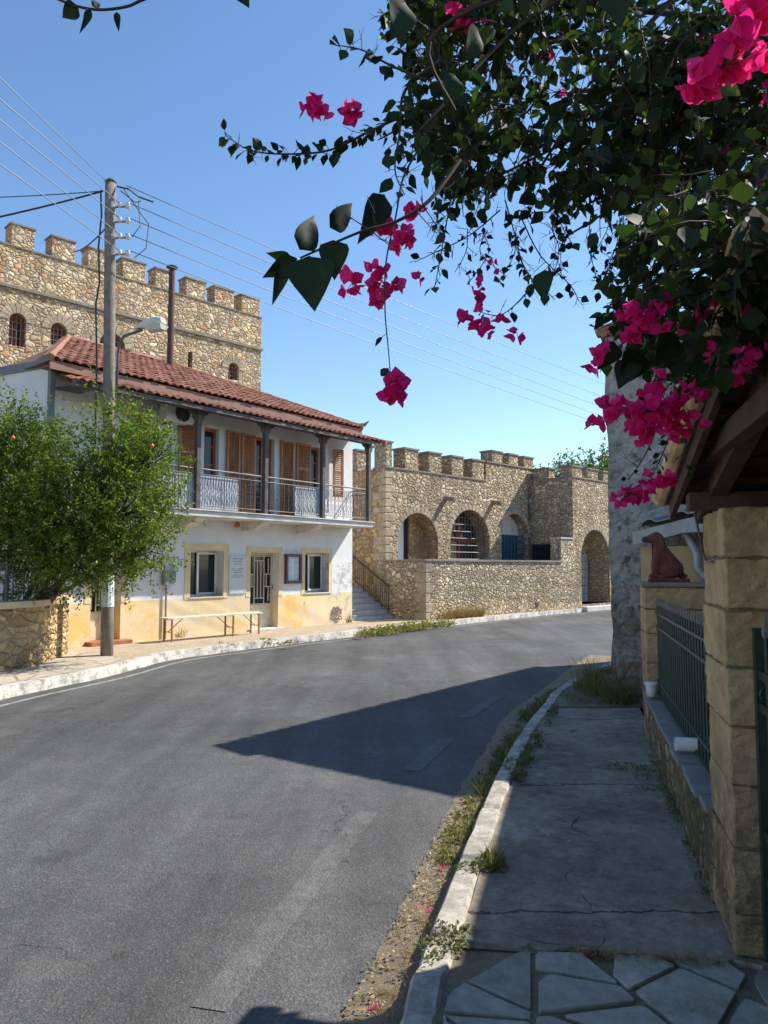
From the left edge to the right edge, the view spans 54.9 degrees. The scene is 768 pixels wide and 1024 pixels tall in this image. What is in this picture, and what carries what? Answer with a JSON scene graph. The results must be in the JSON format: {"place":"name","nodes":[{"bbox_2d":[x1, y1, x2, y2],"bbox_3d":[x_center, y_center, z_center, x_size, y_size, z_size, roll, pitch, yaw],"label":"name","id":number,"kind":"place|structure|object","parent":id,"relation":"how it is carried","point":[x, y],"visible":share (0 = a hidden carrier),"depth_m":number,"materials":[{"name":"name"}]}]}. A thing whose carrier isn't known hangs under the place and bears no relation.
{"place":"outdoors","nodes":[
{"label":"outdoors","id":0,"kind":"place"},
{"bbox_2d":[0,652,120,684],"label":"crazy paving","id":1,"kind":"structure","parent":0,"point":[70,662],"depth_m":11.62,"materials":[{"name":"beige stone"}]},
{"bbox_2d":[0,595,72,670],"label":"garden wall","id":2,"kind":"structure","parent":1,"relation":"on","point":[31,634],"depth_m":11.83,"materials":[{"name":"beige stone"}]},
{"bbox_2d":[0,564,57,601],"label":"garden railing","id":3,"kind":"object","parent":2,"relation":"on","point":[6,580],"visible":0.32,"depth_m":11.70,"materials":[{"name":"grey metal"}]},
{"bbox_2d":[0,610,612,1023],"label":"road","id":4,"kind":"structure","parent":0,"point":[168,834],"depth_m":5.35,"materials":[{"name":"grey asphalt"}]},
{"bbox_2d":[191,811,377,1011],"bbox_3d":[-0.399,2.021,4.043,0.150,0.001,2.402,-1,-4,14],"label":"road marking","id":5,"kind":"object","parent":4,"relation":"on","point":[227,984],"visible":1,"depth_m":3.56,"materials":[{"name":"paint"}]},
{"bbox_2d":[0,608,583,699],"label":"kerb","id":6,"kind":"structure","parent":4,"relation":"on","point":[40,684],"depth_m":13.72,"materials":[{"name":"white concrete"}]},
{"bbox_2d":[0,611,602,706],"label":"edge line","id":7,"kind":"object","parent":4,"relation":"on","point":[199,658],"visible":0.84,"depth_m":12.47,"materials":[{"name":"paint"}]},
{"bbox_2d":[219,617,456,645],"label":"weeds","id":8,"kind":"object","parent":4,"relation":"on","point":[392,628],"visible":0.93,"depth_m":19.42,"materials":[{"name":"green plant"}]},
{"bbox_2d":[404,738,453,770],"bbox_3d":[0.434,2.229,6.834,0.150,0.001,1.231,-1,-4,19],"label":"road marking","id":9,"kind":"object","parent":4,"relation":"on","point":[425,758],"visible":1,"depth_m":6.75,"materials":[{"name":"paint"}]},
{"bbox_2d":[337,655,612,1023],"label":"verge","id":10,"kind":"structure","parent":4,"relation":"on","point":[504,727],"depth_m":3.68,"materials":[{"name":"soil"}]},
{"bbox_2d":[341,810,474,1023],"bbox_3d":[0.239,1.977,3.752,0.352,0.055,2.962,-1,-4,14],"label":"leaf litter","id":11,"kind":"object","parent":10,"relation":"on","point":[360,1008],"visible":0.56,"depth_m":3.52,"materials":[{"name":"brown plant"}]},
{"bbox_2d":[369,864,446,1010],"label":"fallen bracts","id":12,"kind":"object","parent":10,"relation":"on","point":[375,1004],"visible":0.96,"depth_m":3.64,"materials":[{"name":"pink plant"}]},
{"bbox_2d":[433,791,486,864],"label":"weeds","id":13,"kind":"object","parent":10,"relation":"on","point":[451,839],"visible":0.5,"depth_m":4.69,"materials":[{"name":"green plant"}]},
{"bbox_2d":[433,687,560,871],"bbox_3d":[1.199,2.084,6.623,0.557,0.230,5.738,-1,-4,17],"label":"grass","id":14,"kind":"structure","parent":10,"relation":"on","point":[530,708],"depth_m":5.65,"materials":[{"name":"green plant"}]},
{"bbox_2d":[460,696,501,717],"bbox_3d":[1.212,2.399,9.128,0.150,0.001,1.483,-2,-5,23],"label":"road marking","id":15,"kind":"object","parent":4,"relation":"on","point":[479,708],"visible":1,"depth_m":9.05,"materials":[{"name":"paint"}]},
{"bbox_2d":[400,662,612,1023],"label":"kerb","id":16,"kind":"structure","parent":4,"relation":"on","point":[423,1000],"depth_m":3.59,"materials":[{"name":"white concrete"}]},
{"bbox_2d":[4,602,611,684],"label":"pavement","id":17,"kind":"structure","parent":0,"point":[123,652],"depth_m":16.17,"materials":[{"name":"beige concrete"}]},
{"bbox_2d":[94,178,153,655],"bbox_3d":[-4.838,-1.696,13.550,0.965,9.135,0.299,1,-4,-7],"label":"utility pole","id":18,"kind":"object","parent":17,"relation":"on","point":[107,603],"visible":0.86,"depth_m":13.60,"materials":[{"name":"wood"}]},
{"bbox_2d":[0,191,97,197],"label":"overhead wire","id":19,"kind":"object","parent":18,"relation":"attached to","point":[48,194],"visible":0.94,"depth_m":14.44,"materials":[{"name":"rubber"}]},
{"bbox_2d":[0,190,102,217],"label":"overhead wire","id":20,"kind":"object","parent":18,"relation":"attached to","point":[35,208],"visible":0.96,"depth_m":13.51,"materials":[{"name":"rubber"}]},
{"bbox_2d":[0,78,106,181],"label":"overhead wire","id":21,"kind":"object","parent":18,"relation":"attached to","point":[50,126],"visible":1,"depth_m":11.97,"materials":[{"name":"metal"}]},
{"bbox_2d":[0,99,117,201],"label":"overhead wire","id":22,"kind":"object","parent":18,"relation":"attached to","point":[56,148],"visible":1,"depth_m":12.00,"materials":[{"name":"metal"}]},
{"bbox_2d":[0,142,117,232],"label":"overhead wire","id":23,"kind":"object","parent":18,"relation":"attached to","point":[56,185],"visible":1,"depth_m":11.94,"materials":[{"name":"metal"}]},
{"bbox_2d":[0,120,117,216],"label":"overhead wire","id":24,"kind":"object","parent":18,"relation":"attached to","point":[56,166],"visible":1,"depth_m":11.96,"materials":[{"name":"metal"}]},
{"bbox_2d":[0,164,118,249],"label":"overhead wire","id":25,"kind":"object","parent":18,"relation":"attached to","point":[56,205],"visible":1,"depth_m":11.93,"materials":[{"name":"metal"}]},
{"bbox_2d":[73,228,104,252],"bbox_3d":[-7.141,-6.452,17.718,0.029,2.900,8.571,2,-5,-27],"label":"overhead wire","id":26,"kind":"object","parent":18,"relation":"attached to","point":[103,230],"visible":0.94,"depth_m":16.51,"materials":[{"name":"metal"}]},
{"bbox_2d":[115,316,167,394],"bbox_3d":[-4.434,-2.831,13.332,1.087,1.327,0.260,-1,-4,19],"label":"street lamp","id":27,"kind":"object","parent":18,"relation":"attached to","point":[155,324],"visible":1,"depth_m":13.26,"materials":[{"name":"grey paint"}]},
{"bbox_2d":[130,251,586,418],"bbox_3d":[4.394,-3.667,22.723,25.697,1.078,0.016,4,-6,-45],"label":"overhead wire","id":28,"kind":"object","parent":18,"relation":"attached to","point":[336,329],"visible":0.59,"depth_m":17.03,"materials":[{"name":"metal"}]},
{"bbox_2d":[130,218,597,405],"bbox_3d":[4.399,-4.271,22.768,25.729,1.116,0.016,4,-6,-44],"label":"overhead wire","id":29,"kind":"object","parent":18,"relation":"attached to","point":[345,307],"visible":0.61,"depth_m":17.68,"materials":[{"name":"metal"}]},
{"bbox_2d":[130,203,600,395],"bbox_3d":[4.455,-4.608,22.793,25.820,1.021,0.016,4,-6,-44],"label":"overhead wire","id":30,"kind":"object","parent":18,"relation":"attached to","point":[348,295],"visible":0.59,"depth_m":17.87,"materials":[{"name":"metal"}]},
{"bbox_2d":[130,234,601,415],"bbox_3d":[4.396,-3.957,22.745,25.713,1.130,0.016,4,-6,-44],"label":"overhead wire","id":31,"kind":"object","parent":18,"relation":"attached to","point":[340,318],"visible":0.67,"depth_m":17.27,"materials":[{"name":"metal"}]},
{"bbox_2d":[126,185,605,384],"bbox_3d":[4.448,-5.039,22.830,25.874,0.850,0.016,4,-6,-44],"label":"overhead wire","id":32,"kind":"object","parent":18,"relation":"attached to","point":[338,276],"visible":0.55,"depth_m":16.22,"materials":[{"name":"metal"}]},
{"bbox_2d":[0,265,386,647],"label":"two storey house","id":33,"kind":"structure","parent":17,"relation":"on","point":[268,471],"depth_m":17.77,"materials":[{"name":"white paint"}]},
{"bbox_2d":[90,563,115,640],"bbox_3d":[-5.889,1.746,15.361,0.112,1.934,0.674,-3,-5,38],"label":"door","id":34,"kind":"structure","parent":33,"relation":"in","point":[95,615],"depth_m":15.28,"materials":[{"name":"beige paint"}]},
{"bbox_2d":[161,521,178,638],"bbox_3d":[-4.720,1.516,16.375,0.153,2.700,0.441,-3,-5,39],"label":"electricity meter","id":35,"kind":"object","parent":33,"relation":"attached to","point":[167,582],"visible":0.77,"depth_m":16.27,"materials":[{"name":"grey metal"}]},
{"bbox_2d":[159,404,192,427],"bbox_3d":[-4.630,-2.179,16.520,0.380,0.497,0.702,-3,-5,38],"label":"air conditioner","id":36,"kind":"object","parent":33,"relation":"attached to","point":[171,414],"visible":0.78,"depth_m":16.36,"materials":[{"name":"white plastic"}]},
{"bbox_2d":[189,550,224,598],"bbox_3d":[-4.245,1.455,17.343,0.360,1.105,1.013,-3,-5,38],"label":"window","id":37,"kind":"structure","parent":33,"relation":"in","point":[203,575],"depth_m":17.50,"materials":[{"name":"white paint"}]},
{"bbox_2d":[204,428,215,476],"bbox_3d":[-4.203,-1.335,17.604,0.060,1.308,0.434,-3,-5,38],"label":"window","id":38,"kind":"structure","parent":33,"relation":"in","point":[209,434],"depth_m":17.66,"materials":[{"name":"brown wood"}]},
{"bbox_2d":[228,556,245,593],"bbox_3d":[-3.547,1.521,17.929,0.051,0.907,0.523,-3,-5,39],"label":"marble plaque","id":39,"kind":"object","parent":33,"relation":"attached to","point":[237,574],"visible":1,"depth_m":17.91,"materials":[{"name":"white stone"}]},
{"bbox_2d":[249,552,272,628],"bbox_3d":[-3.177,1.998,18.747,0.112,1.934,0.950,-3,-5,38],"label":"door","id":40,"kind":"structure","parent":33,"relation":"in","point":[261,579],"depth_m":18.86,"materials":[{"name":"beige paint"}]},
{"bbox_2d":[255,437,270,513],"bbox_3d":[-3.140,-0.883,18.895,0.070,2.018,0.636,-3,-5,38],"label":"french door","id":41,"kind":"structure","parent":33,"relation":"in","point":[258,440],"depth_m":18.87,"materials":[{"name":"brown wood"}]},
{"bbox_2d":[284,554,301,583],"bbox_3d":[-2.373,1.487,19.384,0.078,0.772,0.579,-3,-5,39],"label":"notice board","id":42,"kind":"object","parent":33,"relation":"attached to","point":[293,569],"visible":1,"depth_m":19.38,"materials":[{"name":"red paint"}]},
{"bbox_2d":[311,447,317,488],"bbox_3d":[-1.991,-1.130,20.363,0.060,1.308,0.447,-3,-5,38],"label":"window","id":43,"kind":"structure","parent":33,"relation":"in","point":[314,451],"depth_m":20.45,"materials":[{"name":"brown wood"}]},
{"bbox_2d":[304,553,329,593],"bbox_3d":[-1.942,1.669,20.217,0.360,1.105,0.998,-3,-5,38],"label":"window","id":44,"kind":"structure","parent":33,"relation":"in","point":[313,561],"depth_m":20.40,"materials":[{"name":"white paint"}]},
{"bbox_2d":[159,612,262,641],"bbox_3d":[-3.818,2.552,16.561,0.320,0.505,2.635,-3,-5,38],"label":"bench","id":45,"kind":"object","parent":17,"relation":"on","point":[209,615],"visible":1,"depth_m":16.63,"materials":[{"name":"brown wood"}]},
{"bbox_2d":[174,613,354,636],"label":"grass","id":46,"kind":"structure","parent":17,"relation":"on","point":[346,620],"depth_m":20.97,"materials":[{"name":"green plant"}]},
{"bbox_2d":[439,603,489,618],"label":"dry grass","id":47,"kind":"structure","parent":17,"relation":"on","point":[465,613],"depth_m":22.92,"materials":[{"name":"plant"}]},
{"bbox_2d":[302,498,326,517],"bbox_3d":[-1.863,-0.081,19.716,0.270,0.620,0.720,-3,-5,38],"label":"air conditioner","id":48,"kind":"object","parent":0,"point":[325,510],"visible":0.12,"depth_m":19.89,"materials":[{"name":"white plastic"}]},
{"bbox_2d":[0,0,767,520],"label":"sky","id":49,"kind":"structure","parent":0,"point":[145,103],"materials":[{"name":"blue"}]},
{"bbox_2d":[456,693,731,956],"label":"pavement","id":50,"kind":"structure","parent":0,"point":[596,848],"depth_m":4.15,"materials":[{"name":"concrete"}]},
{"bbox_2d":[412,740,712,965],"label":"moss weeds","id":51,"kind":"object","parent":50,"relation":"on","point":[462,927],"visible":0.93,"depth_m":3.61,"materials":[{"name":"green plant"}]},
{"bbox_2d":[554,675,642,706],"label":"corner soil","id":52,"kind":"structure","parent":50,"relation":"on","point":[563,702],"depth_m":8.66,"materials":[{"name":"brown soil"}]},
{"bbox_2d":[560,653,642,705],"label":"tall grass","id":53,"kind":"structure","parent":52,"relation":"on","point":[597,683],"depth_m":8.90,"materials":[{"name":"green plant"}]},
{"bbox_2d":[637,581,706,741],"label":"fence pillar","id":54,"kind":"structure","parent":50,"relation":"on","point":[689,595],"depth_m":6.64,"materials":[{"name":"beige stone"}]},
{"bbox_2d":[641,532,689,581],"bbox_3d":[2.601,0.416,6.850,0.403,0.466,0.184,-1,-4,14],"label":"dog statue","id":55,"kind":"object","parent":54,"relation":"on","point":[666,564],"visible":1,"depth_m":6.79,"materials":[{"name":"ceramic"}]},
{"bbox_2d":[644,697,713,897],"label":"fence base wall","id":56,"kind":"structure","parent":50,"relation":"on","point":[686,777],"depth_m":4.38,"materials":[{"name":"stone"}]},
{"bbox_2d":[644,681,657,696],"bbox_3d":[2.348,1.558,6.499,0.112,0.125,0.112,0,-4,0],"label":"flower pot","id":57,"kind":"object","parent":56,"relation":"on","point":[651,688],"visible":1,"depth_m":6.46,"materials":[{"name":"white plastic"}]},
{"bbox_2d":[655,598,711,774],"bbox_3d":[2.055,1.085,5.090,0.030,0.870,3.174,-1,-4,14],"label":"iron fence","id":58,"kind":"object","parent":56,"relation":"on","point":[682,694],"visible":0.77,"depth_m":5.00,"materials":[{"name":"green metal"}]},
{"bbox_2d":[674,737,703,751],"bbox_3d":[1.884,1.429,4.542,0.181,0.083,0.084,-1,-4,8],"label":"plastic tube","id":59,"kind":"object","parent":56,"relation":"on","point":[686,744],"visible":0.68,"depth_m":4.51,"materials":[{"name":"white plastic"}]},
{"bbox_2d":[702,506,767,960],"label":"gate pillar","id":60,"kind":"structure","parent":50,"relation":"on","point":[735,544],"depth_m":3.10,"materials":[{"name":"beige stone"}]},
{"bbox_2d":[652,203,767,562],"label":"gate canopy","id":61,"kind":"object","parent":60,"relation":"on","point":[727,454],"visible":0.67,"depth_m":3.02,"materials":[{"name":"wood"}]},
{"bbox_2d":[752,613,767,961],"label":"iron gate","id":62,"kind":"structure","parent":60,"relation":"attached to","point":[760,651],"depth_m":2.96,"materials":[{"name":"green metal"}]},
{"bbox_2d":[436,948,767,1023],"bbox_3d":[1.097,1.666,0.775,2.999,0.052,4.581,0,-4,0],"label":"flagstone paving","id":63,"kind":"structure","parent":0,"point":[681,996],"depth_m":2.76,"materials":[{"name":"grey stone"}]},
{"bbox_2d":[559,939,737,972],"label":"dry grass","id":64,"kind":"structure","parent":63,"relation":"on","point":[639,954],"depth_m":3.01,"materials":[{"name":"plant"}]},
{"bbox_2d":[454,928,767,969],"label":"pavement lip","id":65,"kind":"object","parent":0,"point":[553,943],"visible":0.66,"depth_m":3.09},
{"label":"yard","id":66,"kind":"structure","parent":0,"visible":0},
{"bbox_2d":[58,0,767,508],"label":"bougainvillea","id":67,"kind":"object","parent":66,"relation":"on","point":[682,86],"visible":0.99,"depth_m":2.47,"materials":[{"name":"green plant"}]},
{"label":"ground","id":68,"kind":"structure","parent":0,"visible":0},
{"bbox_2d":[0,221,262,390],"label":"castle tower","id":69,"kind":"structure","parent":68,"relation":"on","point":[47,299],"depth_m":25.88,"materials":[{"name":"stone"}]},
{"bbox_2d":[9,314,24,346],"bbox_3d":[-11.721,-5.755,23.508,0.232,1.056,0.505,-4,-6,45],"label":"window","id":70,"kind":"structure","parent":69,"relation":"in","point":[16,323],"depth_m":23.54,"materials":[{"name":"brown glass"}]},
{"bbox_2d":[51,324,63,344],"bbox_3d":[-10.817,-5.818,24.427,0.232,0.765,0.514,-4,-6,45],"label":"window","id":71,"kind":"structure","parent":69,"relation":"in","point":[57,331],"depth_m":24.43,"materials":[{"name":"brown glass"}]},
{"bbox_2d":[100,336,122,347],"bbox_3d":[-9.533,-5.679,25.712,0.232,1.016,0.910,-4,-6,45],"label":"window","id":72,"kind":"structure","parent":69,"relation":"in","point":[116,339],"depth_m":25.82,"materials":[{"name":"brown glass"}]},
{"bbox_2d":[228,364,236,379],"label":"window","id":73,"kind":"structure","parent":69,"relation":"in","point":[232,372],"depth_m":29.25,"materials":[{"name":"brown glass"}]},
{"bbox_2d":[352,556,393,620],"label":"stone stairs","id":74,"kind":"structure","parent":68,"relation":"on","point":[365,606],"depth_m":23.13,"materials":[{"name":"stone"}]},
{"bbox_2d":[380,537,574,619],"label":"terrace wall","id":75,"kind":"structure","parent":68,"relation":"on","point":[425,589],"depth_m":24.07,"materials":[{"name":"stone"}]},
{"bbox_2d":[352,440,609,601],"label":"castle wall","id":76,"kind":"structure","parent":68,"relation":"on","point":[430,505],"depth_m":25.82,"materials":[{"name":"stone"}]},
{"bbox_2d":[398,523,402,558],"bbox_3d":[0.221,1.205,24.933,0.060,2.733,1.201,-4,-6,45],"label":"door","id":77,"kind":"structure","parent":76,"relation":"in","point":[400,538],"depth_m":25.25,"materials":[{"name":"white paint"}]},
{"bbox_2d":[450,539,476,559],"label":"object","id":78,"kind":"structure","parent":76,"relation":"in","point":[457,549],"depth_m":27.46,"materials":[{"name":"white metal"}]},
{"bbox_2d":[501,536,517,559],"bbox_3d":[4.746,1.899,29.165,0.060,1.976,1.819,-4,-6,45],"label":"blue door","id":79,"kind":"structure","parent":76,"relation":"in","point":[510,538],"depth_m":29.41,"materials":[{"name":"blue wood"}]},
{"bbox_2d":[528,465,611,611],"bbox_3d":[8.976,1.303,32.464,4.030,5.653,9.630,-4,-6,45],"label":"castle gatehouse","id":80,"kind":"object","parent":68,"relation":"on","point":[571,501],"visible":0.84,"depth_m":29.38,"materials":[{"name":"beige stone"}]},
{"bbox_2d":[531,544,550,560],"bbox_3d":[6.246,1.587,29.225,0.988,0.665,0.032,-4,-6,45],"label":"window","id":81,"kind":"structure","parent":80,"relation":"in","point":[538,551],"depth_m":29.26,"materials":[{"name":"black glass"}]},
{"bbox_2d":[533,437,608,497],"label":"broadleaf tree","id":82,"kind":"object","parent":68,"relation":"on","point":[602,465],"visible":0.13,"depth_m":41.91,"materials":[{"name":"green plant"}]},
{"bbox_2d":[595,322,703,714],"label":"old stone building","id":83,"kind":"structure","parent":68,"relation":"on","point":[625,594],"depth_m":9.01,"materials":[{"name":"stone"}]},
{"bbox_2d":[628,510,707,603],"bbox_3d":[4.143,0.828,7.661,2.993,2.924,0.701,-3,-5,37],"label":"lean to shed","id":84,"kind":"object","parent":68,"relation":"on","point":[690,557],"visible":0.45,"depth_m":8.16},
{"label":"garden soil","id":85,"kind":"structure","parent":0,"visible":0},
{"bbox_2d":[0,367,212,620],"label":"pomegranate tree","id":86,"kind":"object","parent":85,"relation":"on","point":[99,545],"visible":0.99,"depth_m":12.09,"materials":[{"name":"green plant"}]}
]}

